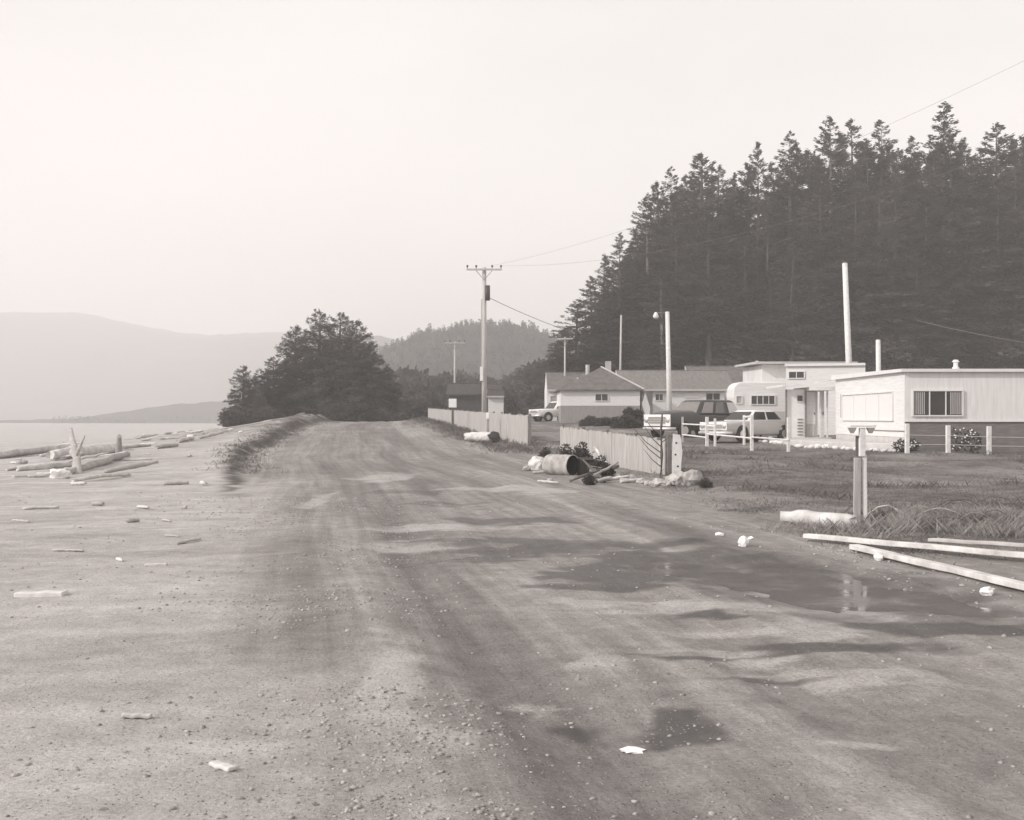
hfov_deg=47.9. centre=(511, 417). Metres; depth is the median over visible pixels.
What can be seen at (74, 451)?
driftwood snag
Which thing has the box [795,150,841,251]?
spruce tree
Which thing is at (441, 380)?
leafy bush
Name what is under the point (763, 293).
spruce tree
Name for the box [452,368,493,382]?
leafy bush
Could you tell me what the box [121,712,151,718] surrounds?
plank
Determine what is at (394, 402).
wind shaped spruce
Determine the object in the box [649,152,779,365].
spruce tree
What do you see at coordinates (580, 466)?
rubbish box
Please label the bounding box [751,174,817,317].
spruce tree
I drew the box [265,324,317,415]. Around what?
wind shaped spruce
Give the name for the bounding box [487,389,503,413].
shed
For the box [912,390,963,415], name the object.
window
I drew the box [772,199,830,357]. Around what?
spruce tree
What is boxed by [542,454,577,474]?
drum
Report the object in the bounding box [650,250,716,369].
spruce tree
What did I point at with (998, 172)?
spruce tree
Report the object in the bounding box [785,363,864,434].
cabin
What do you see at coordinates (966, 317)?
spruce tree
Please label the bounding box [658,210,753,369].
spruce tree
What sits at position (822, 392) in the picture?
door
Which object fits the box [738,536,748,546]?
litter
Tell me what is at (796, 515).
short log
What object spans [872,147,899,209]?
spruce tree
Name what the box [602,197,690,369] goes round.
spruce tree
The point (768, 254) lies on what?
spruce tree
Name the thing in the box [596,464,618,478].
dead branch
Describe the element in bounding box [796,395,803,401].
window
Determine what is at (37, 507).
driftwood stick
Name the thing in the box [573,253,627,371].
spruce tree
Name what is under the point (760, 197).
spruce tree
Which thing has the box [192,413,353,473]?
dune grass
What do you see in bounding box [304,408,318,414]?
leafy bush
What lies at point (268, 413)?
leafy bush
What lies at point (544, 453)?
weed clump
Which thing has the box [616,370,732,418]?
house
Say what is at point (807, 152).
spruce tree
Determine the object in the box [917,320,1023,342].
service wire
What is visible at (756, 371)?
flat roofed building
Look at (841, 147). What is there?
spruce tree
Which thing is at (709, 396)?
window
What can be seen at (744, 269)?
spruce tree
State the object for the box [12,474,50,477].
driftwood board
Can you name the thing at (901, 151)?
spruce tree
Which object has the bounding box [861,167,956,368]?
spruce tree
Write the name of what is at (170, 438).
driftwood piece
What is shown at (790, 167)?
power line
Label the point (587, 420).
leafy bush
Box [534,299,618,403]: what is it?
spruce tree
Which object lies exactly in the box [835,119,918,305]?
spruce tree
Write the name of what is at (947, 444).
rail fence
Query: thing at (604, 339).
spruce tree
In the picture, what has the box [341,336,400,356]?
ridge
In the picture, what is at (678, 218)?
spruce tree
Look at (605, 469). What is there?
rubbish stick
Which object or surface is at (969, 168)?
spruce tree
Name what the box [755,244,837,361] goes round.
spruce tree
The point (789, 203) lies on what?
spruce tree
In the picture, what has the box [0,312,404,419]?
hills
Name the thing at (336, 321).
wind shaped spruce
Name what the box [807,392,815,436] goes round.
door
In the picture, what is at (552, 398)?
window
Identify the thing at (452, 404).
sign post
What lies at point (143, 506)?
driftwood stick
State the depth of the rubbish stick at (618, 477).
28.35 m
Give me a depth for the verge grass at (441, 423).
54.06 m
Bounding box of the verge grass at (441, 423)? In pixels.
[403,416,559,454]
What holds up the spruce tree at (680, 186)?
on the ground at (1007, 567)
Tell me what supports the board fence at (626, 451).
on the ground at (1007, 567)
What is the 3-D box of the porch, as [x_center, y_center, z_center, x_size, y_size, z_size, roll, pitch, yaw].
[13.808,-0.188,55.575,2.452,3.193,3.850,0,0,0]
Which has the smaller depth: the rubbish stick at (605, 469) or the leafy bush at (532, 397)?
the rubbish stick at (605, 469)
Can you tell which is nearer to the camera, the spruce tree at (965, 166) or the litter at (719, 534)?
the litter at (719, 534)
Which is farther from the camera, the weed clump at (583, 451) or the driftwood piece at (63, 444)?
the driftwood piece at (63, 444)
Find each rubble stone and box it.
[522,465,530,470]
[636,478,645,483]
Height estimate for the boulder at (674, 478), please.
0.435 m
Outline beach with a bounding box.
[0,413,448,819]
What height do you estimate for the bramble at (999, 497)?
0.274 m
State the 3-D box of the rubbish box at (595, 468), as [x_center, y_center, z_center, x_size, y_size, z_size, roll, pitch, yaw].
[2.205,1.430,30.163,0.341,0.366,0.384,0,0,10]
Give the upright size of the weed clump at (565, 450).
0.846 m
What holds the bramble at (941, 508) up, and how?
on the ground at (1007, 567)
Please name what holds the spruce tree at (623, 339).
on the ground at (1007, 567)
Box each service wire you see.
[490,298,569,331]
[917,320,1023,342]
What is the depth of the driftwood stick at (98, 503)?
20.89 m
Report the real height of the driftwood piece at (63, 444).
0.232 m
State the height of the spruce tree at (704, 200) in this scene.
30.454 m
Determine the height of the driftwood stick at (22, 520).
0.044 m
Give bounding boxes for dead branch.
[594,447,610,475]
[594,476,610,482]
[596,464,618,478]
[867,505,900,515]
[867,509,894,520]
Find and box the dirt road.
[256,419,1023,819]
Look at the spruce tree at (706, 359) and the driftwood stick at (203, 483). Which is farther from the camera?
the spruce tree at (706, 359)
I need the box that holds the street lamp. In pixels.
[653,311,671,410]
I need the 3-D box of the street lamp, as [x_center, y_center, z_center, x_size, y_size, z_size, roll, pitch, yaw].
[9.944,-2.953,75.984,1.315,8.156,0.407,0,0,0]
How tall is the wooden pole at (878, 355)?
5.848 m
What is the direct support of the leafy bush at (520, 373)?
on the ground at (1007, 567)
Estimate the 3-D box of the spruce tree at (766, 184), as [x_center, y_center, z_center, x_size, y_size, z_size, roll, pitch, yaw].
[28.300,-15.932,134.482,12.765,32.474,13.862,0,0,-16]
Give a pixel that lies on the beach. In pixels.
(51, 685)
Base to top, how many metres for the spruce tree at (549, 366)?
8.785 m
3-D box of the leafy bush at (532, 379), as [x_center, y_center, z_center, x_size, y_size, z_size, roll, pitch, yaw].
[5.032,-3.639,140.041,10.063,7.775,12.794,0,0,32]
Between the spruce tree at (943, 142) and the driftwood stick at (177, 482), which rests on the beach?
the driftwood stick at (177, 482)
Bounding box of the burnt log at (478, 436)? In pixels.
[464,431,499,442]
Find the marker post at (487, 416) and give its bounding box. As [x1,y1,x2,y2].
[486,413,489,431]
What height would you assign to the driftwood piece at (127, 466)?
0.341 m
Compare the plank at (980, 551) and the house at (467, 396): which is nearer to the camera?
the plank at (980, 551)
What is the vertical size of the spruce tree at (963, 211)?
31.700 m
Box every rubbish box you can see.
[575,457,595,474]
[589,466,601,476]
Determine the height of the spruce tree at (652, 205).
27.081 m
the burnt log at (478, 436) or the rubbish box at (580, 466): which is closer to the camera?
the rubbish box at (580, 466)
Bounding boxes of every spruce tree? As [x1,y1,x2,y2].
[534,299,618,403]
[535,328,585,408]
[537,340,575,408]
[561,275,624,370]
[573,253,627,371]
[579,307,631,365]
[579,322,617,371]
[581,264,618,342]
[593,232,659,372]
[598,243,666,365]
[599,316,649,409]
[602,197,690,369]
[602,251,637,331]
[605,180,688,338]
[609,244,674,368]
[622,271,702,399]
[625,201,718,369]
[627,196,665,316]
[634,165,718,365]
[639,190,724,322]
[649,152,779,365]
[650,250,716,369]
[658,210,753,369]
[662,174,707,294]
[670,183,690,212]
[673,212,740,360]
[677,170,722,290]
[698,217,765,359]
[702,172,765,336]
[703,186,763,349]
[704,164,754,264]
[706,235,780,365]
[710,162,784,288]
[720,141,811,353]
[729,200,807,361]
[734,271,799,363]
[738,176,769,251]
[749,130,831,327]
[751,147,837,334]
[751,161,787,250]
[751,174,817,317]
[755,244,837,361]
[759,165,877,361]
[765,148,840,249]
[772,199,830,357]
[778,115,866,335]
[782,202,889,369]
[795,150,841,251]
[804,186,911,371]
[808,184,938,362]
[811,133,849,214]
[817,118,887,286]
[821,133,877,246]
[829,183,933,371]
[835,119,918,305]
[838,140,904,232]
[841,148,905,303]
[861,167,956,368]
[867,250,970,369]
[870,144,937,325]
[871,152,939,338]
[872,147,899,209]
[878,148,920,220]
[884,151,971,313]
[888,101,993,368]
[889,135,939,325]
[898,142,1022,368]
[910,160,948,212]
[924,129,957,186]
[926,144,955,181]
[931,137,990,227]
[932,216,1019,368]
[945,145,986,215]
[945,163,1023,368]
[952,177,1023,368]
[954,159,1011,317]
[955,122,1023,352]
[966,148,1005,266]
[978,145,1023,316]
[979,158,1017,199]
[984,139,1023,241]
[992,141,1023,317]
[994,134,1023,316]
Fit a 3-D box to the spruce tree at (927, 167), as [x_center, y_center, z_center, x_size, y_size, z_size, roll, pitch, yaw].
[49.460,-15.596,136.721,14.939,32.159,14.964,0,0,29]
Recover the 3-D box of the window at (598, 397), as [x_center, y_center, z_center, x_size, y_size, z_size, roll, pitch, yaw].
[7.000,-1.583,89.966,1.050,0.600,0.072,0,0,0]
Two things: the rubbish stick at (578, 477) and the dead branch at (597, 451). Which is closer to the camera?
the rubbish stick at (578, 477)
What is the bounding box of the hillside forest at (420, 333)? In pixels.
[370,318,586,379]
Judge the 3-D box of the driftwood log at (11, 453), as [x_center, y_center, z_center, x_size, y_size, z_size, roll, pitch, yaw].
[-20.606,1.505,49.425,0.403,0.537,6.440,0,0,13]
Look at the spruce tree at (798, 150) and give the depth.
138.72 m
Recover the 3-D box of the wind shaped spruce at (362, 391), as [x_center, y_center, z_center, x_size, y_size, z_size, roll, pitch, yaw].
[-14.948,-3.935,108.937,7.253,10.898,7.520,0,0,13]
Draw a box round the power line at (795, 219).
[527,145,1023,265]
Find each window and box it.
[550,396,556,401]
[595,394,607,400]
[655,394,662,400]
[684,392,699,397]
[706,393,720,399]
[788,371,804,378]
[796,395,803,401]
[841,391,893,420]
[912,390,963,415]
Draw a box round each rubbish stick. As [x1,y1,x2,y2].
[533,470,543,473]
[537,480,558,483]
[569,470,598,481]
[582,459,602,477]
[583,462,618,480]
[606,475,629,480]
[620,478,637,482]
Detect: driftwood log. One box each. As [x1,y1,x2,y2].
[0,446,68,458]
[16,462,71,470]
[46,443,122,459]
[67,452,129,474]
[71,473,130,481]
[155,443,178,448]
[175,436,193,442]
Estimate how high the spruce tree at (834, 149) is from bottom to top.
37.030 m
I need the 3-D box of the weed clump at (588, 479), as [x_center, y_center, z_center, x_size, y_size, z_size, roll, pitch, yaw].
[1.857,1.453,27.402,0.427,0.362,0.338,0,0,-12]
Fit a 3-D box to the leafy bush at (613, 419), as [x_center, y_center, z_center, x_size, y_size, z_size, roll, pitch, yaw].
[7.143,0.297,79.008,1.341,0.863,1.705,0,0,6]
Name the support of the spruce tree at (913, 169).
on the ground at (1007, 567)
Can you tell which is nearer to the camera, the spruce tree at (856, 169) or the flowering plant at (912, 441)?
the flowering plant at (912, 441)
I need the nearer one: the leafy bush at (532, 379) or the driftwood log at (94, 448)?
the driftwood log at (94, 448)
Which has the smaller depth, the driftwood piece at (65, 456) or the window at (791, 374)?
the driftwood piece at (65, 456)
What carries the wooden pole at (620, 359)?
on the ground at (1007, 567)
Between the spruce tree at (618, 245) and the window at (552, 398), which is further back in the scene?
the spruce tree at (618, 245)
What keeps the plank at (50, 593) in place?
on the beach
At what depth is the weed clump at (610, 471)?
29.36 m
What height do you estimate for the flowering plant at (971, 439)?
1.008 m
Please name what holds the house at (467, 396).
on the ground at (1007, 567)
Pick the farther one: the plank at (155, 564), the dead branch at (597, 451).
the dead branch at (597, 451)
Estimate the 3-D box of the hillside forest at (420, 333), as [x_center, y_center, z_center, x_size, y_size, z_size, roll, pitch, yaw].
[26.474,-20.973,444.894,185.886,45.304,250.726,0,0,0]
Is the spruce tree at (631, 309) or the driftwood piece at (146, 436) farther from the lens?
the spruce tree at (631, 309)
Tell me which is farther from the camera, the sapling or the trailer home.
the trailer home
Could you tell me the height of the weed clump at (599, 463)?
0.664 m
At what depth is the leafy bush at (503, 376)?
177.02 m
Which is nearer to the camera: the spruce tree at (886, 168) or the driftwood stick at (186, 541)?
the driftwood stick at (186, 541)
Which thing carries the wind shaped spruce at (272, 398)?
on the beach
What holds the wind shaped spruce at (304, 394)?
on the beach
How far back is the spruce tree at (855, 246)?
122.65 m
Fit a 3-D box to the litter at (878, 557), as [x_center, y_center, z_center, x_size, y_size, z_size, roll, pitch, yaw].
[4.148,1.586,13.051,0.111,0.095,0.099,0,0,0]
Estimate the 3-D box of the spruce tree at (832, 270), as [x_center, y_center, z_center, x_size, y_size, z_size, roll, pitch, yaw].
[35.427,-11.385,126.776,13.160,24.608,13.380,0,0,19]
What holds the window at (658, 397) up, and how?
in the house at (700, 384)
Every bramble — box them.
[921,508,961,515]
[936,499,975,507]
[942,499,978,506]
[974,496,1023,509]
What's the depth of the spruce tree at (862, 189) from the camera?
130.00 m
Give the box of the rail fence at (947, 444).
[682,415,1023,453]
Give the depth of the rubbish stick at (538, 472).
31.86 m
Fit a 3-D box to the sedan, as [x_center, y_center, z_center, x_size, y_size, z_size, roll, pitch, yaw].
[11.225,0.378,54.501,5.174,1.466,2.036,0,0,-36]
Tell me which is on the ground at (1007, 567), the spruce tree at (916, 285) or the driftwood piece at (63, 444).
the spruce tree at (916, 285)
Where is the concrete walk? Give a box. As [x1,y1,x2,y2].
[766,439,904,450]
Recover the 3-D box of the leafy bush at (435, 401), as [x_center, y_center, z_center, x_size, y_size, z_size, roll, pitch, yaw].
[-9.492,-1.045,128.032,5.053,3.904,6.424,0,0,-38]
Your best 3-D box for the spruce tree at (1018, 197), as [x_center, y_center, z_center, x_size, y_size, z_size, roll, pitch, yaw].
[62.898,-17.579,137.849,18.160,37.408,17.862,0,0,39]
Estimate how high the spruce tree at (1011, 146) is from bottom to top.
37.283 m
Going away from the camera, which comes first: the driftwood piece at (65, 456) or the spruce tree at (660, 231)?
the driftwood piece at (65, 456)
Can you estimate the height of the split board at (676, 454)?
1.180 m
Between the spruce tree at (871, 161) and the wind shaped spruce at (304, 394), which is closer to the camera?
the wind shaped spruce at (304, 394)
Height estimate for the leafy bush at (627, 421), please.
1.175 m
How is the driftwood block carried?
on the beach
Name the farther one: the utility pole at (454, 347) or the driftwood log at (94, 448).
the utility pole at (454, 347)
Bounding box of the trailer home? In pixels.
[831,360,1023,452]
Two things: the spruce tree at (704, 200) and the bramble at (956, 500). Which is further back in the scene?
the spruce tree at (704, 200)
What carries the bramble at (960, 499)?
on the ground at (1007, 567)
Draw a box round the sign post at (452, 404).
[449,399,456,430]
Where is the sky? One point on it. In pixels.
(205, 167)
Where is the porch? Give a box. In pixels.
[766,380,834,438]
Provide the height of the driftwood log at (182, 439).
0.311 m
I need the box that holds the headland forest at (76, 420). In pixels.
[52,415,218,422]
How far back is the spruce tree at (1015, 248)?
126.68 m
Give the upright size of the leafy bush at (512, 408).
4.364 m
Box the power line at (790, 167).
[492,61,1022,265]
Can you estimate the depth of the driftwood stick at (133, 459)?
39.56 m
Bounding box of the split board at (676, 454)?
[672,434,681,472]
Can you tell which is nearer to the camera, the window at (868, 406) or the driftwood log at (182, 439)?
the window at (868, 406)
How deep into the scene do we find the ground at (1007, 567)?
28.49 m
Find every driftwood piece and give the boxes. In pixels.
[6,465,22,470]
[15,459,27,464]
[53,452,83,459]
[58,442,79,445]
[68,452,108,461]
[91,451,128,458]
[103,460,158,472]
[122,444,150,448]
[136,434,157,438]
[159,437,181,439]
[198,431,223,438]
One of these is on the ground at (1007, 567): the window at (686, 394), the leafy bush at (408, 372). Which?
the leafy bush at (408, 372)
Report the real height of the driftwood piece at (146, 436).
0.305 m
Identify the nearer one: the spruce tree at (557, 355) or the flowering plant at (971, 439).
the flowering plant at (971, 439)
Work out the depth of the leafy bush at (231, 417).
99.98 m
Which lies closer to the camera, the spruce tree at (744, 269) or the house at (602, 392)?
the house at (602, 392)
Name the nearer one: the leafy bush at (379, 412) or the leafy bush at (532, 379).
the leafy bush at (379, 412)
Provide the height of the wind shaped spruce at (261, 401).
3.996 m
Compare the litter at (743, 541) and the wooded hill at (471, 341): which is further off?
the wooded hill at (471, 341)
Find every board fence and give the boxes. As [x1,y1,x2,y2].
[428,408,530,445]
[560,425,670,474]
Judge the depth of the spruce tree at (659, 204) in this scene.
137.52 m
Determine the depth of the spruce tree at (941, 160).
154.23 m
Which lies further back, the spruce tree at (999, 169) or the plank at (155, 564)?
the spruce tree at (999, 169)
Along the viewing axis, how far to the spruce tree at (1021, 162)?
137.90 m
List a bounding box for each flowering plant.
[891,438,920,451]
[904,438,920,450]
[951,427,968,451]
[961,429,982,452]
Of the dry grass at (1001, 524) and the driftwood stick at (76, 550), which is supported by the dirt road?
the dry grass at (1001, 524)
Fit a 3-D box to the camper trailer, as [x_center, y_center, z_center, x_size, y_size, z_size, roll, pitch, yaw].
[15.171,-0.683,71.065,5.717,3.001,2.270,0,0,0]
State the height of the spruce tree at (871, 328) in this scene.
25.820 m
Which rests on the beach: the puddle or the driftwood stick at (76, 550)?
the driftwood stick at (76, 550)
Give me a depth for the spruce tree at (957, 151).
141.89 m
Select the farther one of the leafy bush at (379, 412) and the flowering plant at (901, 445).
the leafy bush at (379, 412)
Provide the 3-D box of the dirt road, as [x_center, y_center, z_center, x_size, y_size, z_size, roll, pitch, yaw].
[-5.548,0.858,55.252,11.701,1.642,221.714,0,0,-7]
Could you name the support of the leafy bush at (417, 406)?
on the ground at (1007, 567)
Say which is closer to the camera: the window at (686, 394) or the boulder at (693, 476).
the boulder at (693, 476)
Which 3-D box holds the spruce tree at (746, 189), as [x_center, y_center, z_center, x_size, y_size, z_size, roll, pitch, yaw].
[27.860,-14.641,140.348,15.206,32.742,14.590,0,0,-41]
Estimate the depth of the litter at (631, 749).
5.72 m
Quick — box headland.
[0,400,241,422]
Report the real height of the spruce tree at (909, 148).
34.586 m
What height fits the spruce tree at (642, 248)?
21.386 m
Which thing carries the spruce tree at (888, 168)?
on the ground at (1007, 567)
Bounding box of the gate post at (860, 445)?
[848,425,875,520]
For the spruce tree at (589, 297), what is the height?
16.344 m
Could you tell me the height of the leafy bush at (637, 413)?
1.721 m
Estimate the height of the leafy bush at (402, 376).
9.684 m
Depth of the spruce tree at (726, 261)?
132.26 m
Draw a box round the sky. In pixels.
[0,0,1023,339]
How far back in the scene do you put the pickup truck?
94.73 m
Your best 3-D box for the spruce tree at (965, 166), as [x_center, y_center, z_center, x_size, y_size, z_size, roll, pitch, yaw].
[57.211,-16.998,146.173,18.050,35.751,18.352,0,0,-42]
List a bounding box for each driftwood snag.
[69,428,84,473]
[115,434,122,452]
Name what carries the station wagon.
on the ground at (1007, 567)
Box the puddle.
[630,562,1023,617]
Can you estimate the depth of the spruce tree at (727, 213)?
135.74 m
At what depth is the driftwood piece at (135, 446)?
51.76 m
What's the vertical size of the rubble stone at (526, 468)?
0.208 m
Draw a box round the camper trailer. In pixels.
[726,382,785,420]
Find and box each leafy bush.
[217,409,255,426]
[249,406,285,421]
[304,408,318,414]
[322,399,371,421]
[364,403,394,421]
[376,366,448,405]
[379,376,406,393]
[386,394,432,420]
[393,365,470,382]
[397,378,448,407]
[421,391,450,409]
[427,374,458,408]
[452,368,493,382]
[468,376,503,384]
[469,373,512,382]
[494,369,516,385]
[502,384,518,414]
[506,384,533,415]
[507,357,547,389]
[510,358,559,400]
[516,376,544,414]
[577,415,595,426]
[592,417,612,426]
[610,414,643,428]
[611,416,618,421]
[622,407,643,426]
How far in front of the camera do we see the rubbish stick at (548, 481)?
27.61 m
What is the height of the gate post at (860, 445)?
1.490 m
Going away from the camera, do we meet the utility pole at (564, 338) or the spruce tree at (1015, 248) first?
the utility pole at (564, 338)
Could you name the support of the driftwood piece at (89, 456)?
on the beach
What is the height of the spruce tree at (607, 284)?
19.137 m
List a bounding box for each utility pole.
[444,340,464,382]
[466,265,501,412]
[557,335,572,375]
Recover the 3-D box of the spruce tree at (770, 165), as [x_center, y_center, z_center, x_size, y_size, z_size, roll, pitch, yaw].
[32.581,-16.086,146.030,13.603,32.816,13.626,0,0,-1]
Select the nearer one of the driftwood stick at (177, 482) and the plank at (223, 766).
the plank at (223, 766)
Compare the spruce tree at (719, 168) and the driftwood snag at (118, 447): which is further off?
the spruce tree at (719, 168)
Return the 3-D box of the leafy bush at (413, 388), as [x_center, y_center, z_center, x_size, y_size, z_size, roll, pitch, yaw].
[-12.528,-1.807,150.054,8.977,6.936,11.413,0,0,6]
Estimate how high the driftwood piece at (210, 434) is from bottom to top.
0.382 m
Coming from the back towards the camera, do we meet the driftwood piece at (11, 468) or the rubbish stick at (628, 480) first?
the driftwood piece at (11, 468)
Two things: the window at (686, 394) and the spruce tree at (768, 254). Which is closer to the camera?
the window at (686, 394)
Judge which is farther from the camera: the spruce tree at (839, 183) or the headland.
the headland
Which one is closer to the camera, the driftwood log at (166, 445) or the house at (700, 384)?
the driftwood log at (166, 445)
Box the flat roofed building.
[734,361,857,381]
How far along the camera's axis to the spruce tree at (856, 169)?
140.53 m
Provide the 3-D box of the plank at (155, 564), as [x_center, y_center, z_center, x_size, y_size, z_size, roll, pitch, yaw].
[-3.843,1.586,12.441,0.240,0.038,0.061,0,0,0]
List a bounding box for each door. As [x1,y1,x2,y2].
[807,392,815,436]
[821,391,823,436]
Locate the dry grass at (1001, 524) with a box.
[748,499,1023,539]
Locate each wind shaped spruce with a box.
[218,364,271,414]
[248,387,269,417]
[253,356,303,417]
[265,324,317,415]
[278,308,361,413]
[309,312,371,385]
[312,320,391,418]
[365,351,405,414]
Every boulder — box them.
[649,478,670,486]
[665,470,683,485]
[682,469,702,485]
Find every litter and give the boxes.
[620,746,645,753]
[715,532,723,535]
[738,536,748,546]
[873,553,882,560]
[979,587,994,595]
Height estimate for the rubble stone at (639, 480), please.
0.176 m
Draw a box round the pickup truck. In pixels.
[529,401,557,420]
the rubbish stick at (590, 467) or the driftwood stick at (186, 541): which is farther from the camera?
the rubbish stick at (590, 467)
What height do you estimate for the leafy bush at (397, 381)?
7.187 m
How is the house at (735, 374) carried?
on the ground at (1007, 567)
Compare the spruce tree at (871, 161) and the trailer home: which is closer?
the trailer home
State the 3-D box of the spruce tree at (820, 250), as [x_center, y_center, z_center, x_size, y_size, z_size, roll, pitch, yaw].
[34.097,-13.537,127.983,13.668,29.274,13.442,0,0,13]
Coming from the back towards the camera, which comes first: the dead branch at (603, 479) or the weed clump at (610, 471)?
the weed clump at (610, 471)
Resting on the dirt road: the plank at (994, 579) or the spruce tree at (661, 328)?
the plank at (994, 579)
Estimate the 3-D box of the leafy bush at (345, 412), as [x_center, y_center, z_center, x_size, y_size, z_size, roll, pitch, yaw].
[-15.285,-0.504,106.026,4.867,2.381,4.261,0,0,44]
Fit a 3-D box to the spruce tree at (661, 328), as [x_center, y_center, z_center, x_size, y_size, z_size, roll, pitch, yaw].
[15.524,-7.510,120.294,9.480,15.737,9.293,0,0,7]
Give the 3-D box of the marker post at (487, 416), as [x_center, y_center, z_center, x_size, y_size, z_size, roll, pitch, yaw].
[-1.182,0.485,57.000,0.170,1.458,0.170,0,0,0]
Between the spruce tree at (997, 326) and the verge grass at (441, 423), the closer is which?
the verge grass at (441, 423)
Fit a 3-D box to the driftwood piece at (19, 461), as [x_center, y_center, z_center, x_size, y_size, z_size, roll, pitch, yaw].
[-16.991,1.548,39.894,0.426,0.218,0.232,0,0,0]
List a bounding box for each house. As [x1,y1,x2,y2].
[445,383,501,411]
[545,372,585,420]
[553,361,644,422]
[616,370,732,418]
[684,366,746,399]
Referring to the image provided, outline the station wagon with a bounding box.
[642,400,736,436]
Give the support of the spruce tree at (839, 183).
on the ground at (1007, 567)
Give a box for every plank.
[14,590,67,596]
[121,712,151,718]
[144,563,167,565]
[208,760,236,771]
[803,533,1023,557]
[849,544,1023,590]
[928,538,1023,546]
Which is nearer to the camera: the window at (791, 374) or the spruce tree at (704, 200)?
the window at (791, 374)
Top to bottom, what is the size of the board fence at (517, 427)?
2.440 m
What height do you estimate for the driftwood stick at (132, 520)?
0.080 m
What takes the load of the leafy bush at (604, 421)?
on the ground at (1007, 567)
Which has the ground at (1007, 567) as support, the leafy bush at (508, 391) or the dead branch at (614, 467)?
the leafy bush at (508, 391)
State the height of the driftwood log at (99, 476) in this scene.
0.154 m
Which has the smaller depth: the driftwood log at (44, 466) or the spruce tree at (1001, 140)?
the driftwood log at (44, 466)
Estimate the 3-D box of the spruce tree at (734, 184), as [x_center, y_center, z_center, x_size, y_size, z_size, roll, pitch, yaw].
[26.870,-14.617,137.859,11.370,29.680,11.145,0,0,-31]
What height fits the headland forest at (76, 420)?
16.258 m
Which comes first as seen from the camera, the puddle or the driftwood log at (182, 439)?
the puddle
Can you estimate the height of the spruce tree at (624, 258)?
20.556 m
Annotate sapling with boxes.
[633,414,673,478]
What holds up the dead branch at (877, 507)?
on the ground at (1007, 567)
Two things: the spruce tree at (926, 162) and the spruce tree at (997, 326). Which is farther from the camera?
the spruce tree at (926, 162)
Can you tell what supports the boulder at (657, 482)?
on the ground at (1007, 567)
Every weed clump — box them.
[537,447,552,457]
[557,443,581,456]
[570,441,594,457]
[581,472,598,484]
[586,454,610,476]
[600,462,616,476]
[697,477,713,487]
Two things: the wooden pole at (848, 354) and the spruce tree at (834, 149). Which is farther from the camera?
the spruce tree at (834, 149)
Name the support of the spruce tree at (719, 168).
on the ground at (1007, 567)
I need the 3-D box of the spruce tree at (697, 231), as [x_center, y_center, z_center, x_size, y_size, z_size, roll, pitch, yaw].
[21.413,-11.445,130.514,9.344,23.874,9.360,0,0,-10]
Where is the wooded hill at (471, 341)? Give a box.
[377,324,582,379]
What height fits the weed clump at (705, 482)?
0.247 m
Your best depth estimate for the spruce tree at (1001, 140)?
135.19 m
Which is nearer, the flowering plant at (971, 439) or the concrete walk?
the flowering plant at (971, 439)
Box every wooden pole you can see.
[619,315,621,369]
[842,262,851,362]
[876,339,880,370]
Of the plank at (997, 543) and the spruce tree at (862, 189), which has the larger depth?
the spruce tree at (862, 189)
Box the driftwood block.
[49,468,70,478]
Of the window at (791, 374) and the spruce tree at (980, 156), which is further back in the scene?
the spruce tree at (980, 156)
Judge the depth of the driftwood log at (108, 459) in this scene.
36.23 m
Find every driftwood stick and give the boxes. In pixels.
[12,519,29,522]
[22,506,58,509]
[28,474,46,477]
[52,549,84,551]
[70,481,86,484]
[91,501,104,505]
[123,458,151,460]
[126,518,139,522]
[137,505,149,508]
[162,480,188,484]
[175,537,200,544]
[199,480,207,484]
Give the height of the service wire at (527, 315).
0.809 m
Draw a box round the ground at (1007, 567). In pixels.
[449,417,1023,581]
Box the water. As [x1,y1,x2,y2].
[0,423,222,444]
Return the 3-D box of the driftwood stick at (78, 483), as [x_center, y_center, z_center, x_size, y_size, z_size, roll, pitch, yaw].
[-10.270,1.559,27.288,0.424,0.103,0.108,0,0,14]
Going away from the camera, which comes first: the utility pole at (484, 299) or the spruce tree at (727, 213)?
the utility pole at (484, 299)
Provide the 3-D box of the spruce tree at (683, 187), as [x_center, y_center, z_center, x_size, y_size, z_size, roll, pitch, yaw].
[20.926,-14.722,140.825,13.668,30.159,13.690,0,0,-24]
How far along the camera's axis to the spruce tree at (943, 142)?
129.84 m
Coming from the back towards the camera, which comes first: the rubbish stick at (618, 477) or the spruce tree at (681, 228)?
the spruce tree at (681, 228)
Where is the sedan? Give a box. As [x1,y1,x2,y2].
[698,410,784,441]
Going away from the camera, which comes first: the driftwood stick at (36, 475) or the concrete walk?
the driftwood stick at (36, 475)
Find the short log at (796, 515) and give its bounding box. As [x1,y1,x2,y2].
[780,510,857,529]
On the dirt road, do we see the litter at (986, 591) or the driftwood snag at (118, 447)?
the litter at (986, 591)
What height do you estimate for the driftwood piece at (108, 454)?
0.275 m
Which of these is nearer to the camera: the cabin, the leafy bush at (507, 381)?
the cabin
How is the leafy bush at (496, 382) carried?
on the ground at (1007, 567)

